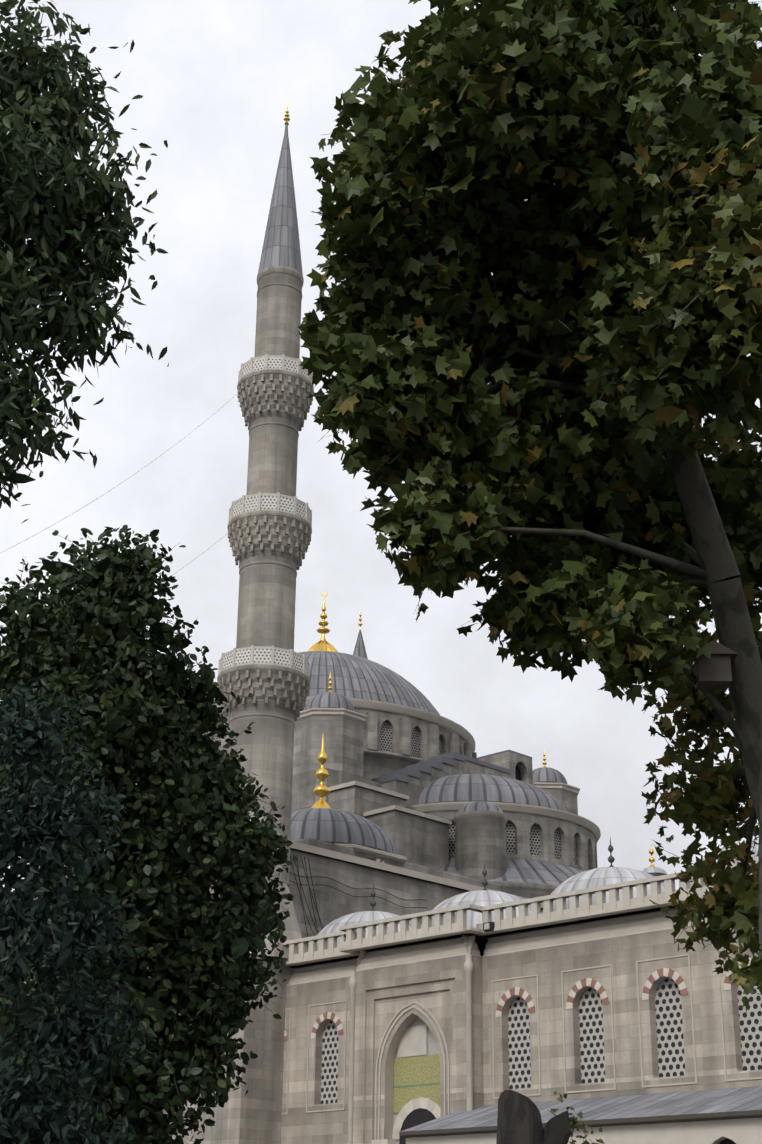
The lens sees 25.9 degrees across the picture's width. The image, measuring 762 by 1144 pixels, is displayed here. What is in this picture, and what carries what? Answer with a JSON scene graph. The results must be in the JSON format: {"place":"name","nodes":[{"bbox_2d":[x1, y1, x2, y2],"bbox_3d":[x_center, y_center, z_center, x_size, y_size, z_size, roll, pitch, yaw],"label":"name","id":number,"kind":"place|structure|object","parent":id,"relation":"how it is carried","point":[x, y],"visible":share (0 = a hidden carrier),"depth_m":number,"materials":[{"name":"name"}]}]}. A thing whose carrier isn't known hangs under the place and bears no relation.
{"place":"outdoors","nodes":[
{"label":"outdoors","id":0,"kind":"place"},
{"bbox_2d":[0,0,168,523],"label":"ash tree","id":1,"kind":"object","parent":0,"point":[47,210],"depth_m":9.88,"materials":[{"name":"green plant"}]},
{"bbox_2d":[0,525,296,1143],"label":"lime tree","id":2,"kind":"object","parent":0,"point":[179,856],"depth_m":22.61,"materials":[{"name":"green plant"}]},
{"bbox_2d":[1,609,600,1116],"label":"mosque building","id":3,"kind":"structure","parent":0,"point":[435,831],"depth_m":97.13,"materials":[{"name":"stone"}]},
{"bbox_2d":[202,591,476,779],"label":"dome","id":4,"kind":"structure","parent":3,"relation":"on","point":[408,724],"depth_m":111.83,"materials":[{"name":"metal"}]},
{"bbox_2d":[0,0,761,891],"label":"sky","id":5,"kind":"structure","parent":0,"point":[215,79],"materials":[{"name":"white"}]},
{"bbox_2d":[298,0,761,1011],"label":"plane tree","id":6,"kind":"object","parent":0,"point":[542,96],"depth_m":19.25,"materials":[{"name":"green plant"}]},
{"bbox_2d":[691,640,737,689],"bbox_3d":[3.919,1.111,19.577,0.542,0.490,0.443,1,-23,0],"label":"bird box","id":7,"kind":"object","parent":6,"relation":"attached to","point":[714,672],"visible":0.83,"depth_m":19.42,"materials":[{"name":"brown wood"}]},
{"label":"ground","id":8,"kind":"structure","parent":0,"visible":0},
{"bbox_2d":[0,675,159,1143],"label":"conifer","id":9,"kind":"object","parent":8,"relation":"on","point":[91,1033],"depth_m":16.58,"materials":[{"name":"green plant"}]},
{"bbox_2d":[170,104,313,1143],"bbox_3d":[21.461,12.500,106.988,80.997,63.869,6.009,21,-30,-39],"label":"minaret","id":10,"kind":"object","parent":8,"relation":"on","point":[265,664],"visible":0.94,"depth_m":82.51,"materials":[{"name":"stone"}]},
{"bbox_2d":[18,372,262,574],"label":"overhead cables","id":11,"kind":"object","parent":10,"relation":"attached to","point":[142,468],"visible":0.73,"depth_m":76.59,"materials":[{"name":"grey plastic"}]},
{"bbox_2d":[289,853,426,935],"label":"wall cables and lamp","id":12,"kind":"object","parent":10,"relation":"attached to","point":[332,887],"visible":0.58,"depth_m":81.24,"materials":[{"name":"grey metal"}]},
{"bbox_2d":[271,859,761,1143],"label":"courtyard wall","id":13,"kind":"structure","parent":8,"relation":"on","point":[393,1033],"depth_m":65.31,"materials":[{"name":"stone"}]},
{"bbox_2d":[483,922,496,931],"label":"parapet floodlight","id":14,"kind":"object","parent":13,"relation":"on","point":[489,926],"visible":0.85,"depth_m":66.48,"materials":[{"name":"grey metal"}]},
{"bbox_2d":[317,820,758,950],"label":"portico domes","id":15,"kind":"structure","parent":13,"relation":"on","point":[603,876],"depth_m":69.83,"materials":[{"name":"grey metal"}]},
{"bbox_2d":[496,1090,570,1143],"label":"tree stump","id":16,"kind":"object","parent":8,"relation":"on","point":[519,1119],"visible":1,"depth_m":11.67,"materials":[{"name":"brown plant"}]},
{"bbox_2d":[548,1091,603,1143],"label":"stump ivy leaves","id":17,"kind":"object","parent":16,"relation":"attached to","point":[573,1120],"visible":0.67,"depth_m":11.83,"materials":[{"name":"green plant"}]},
{"bbox_2d":[399,1086,761,1143],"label":"low roof","id":18,"kind":"structure","parent":8,"relation":"on","point":[726,1116],"depth_m":56.10,"materials":[{"name":"metal"}]},
{"bbox_2d":[358,1139,395,1143],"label":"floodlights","id":19,"kind":"object","parent":18,"relation":"attached to","point":[385,1141],"visible":1,"depth_m":61.79,"materials":[{"name":"metal"}]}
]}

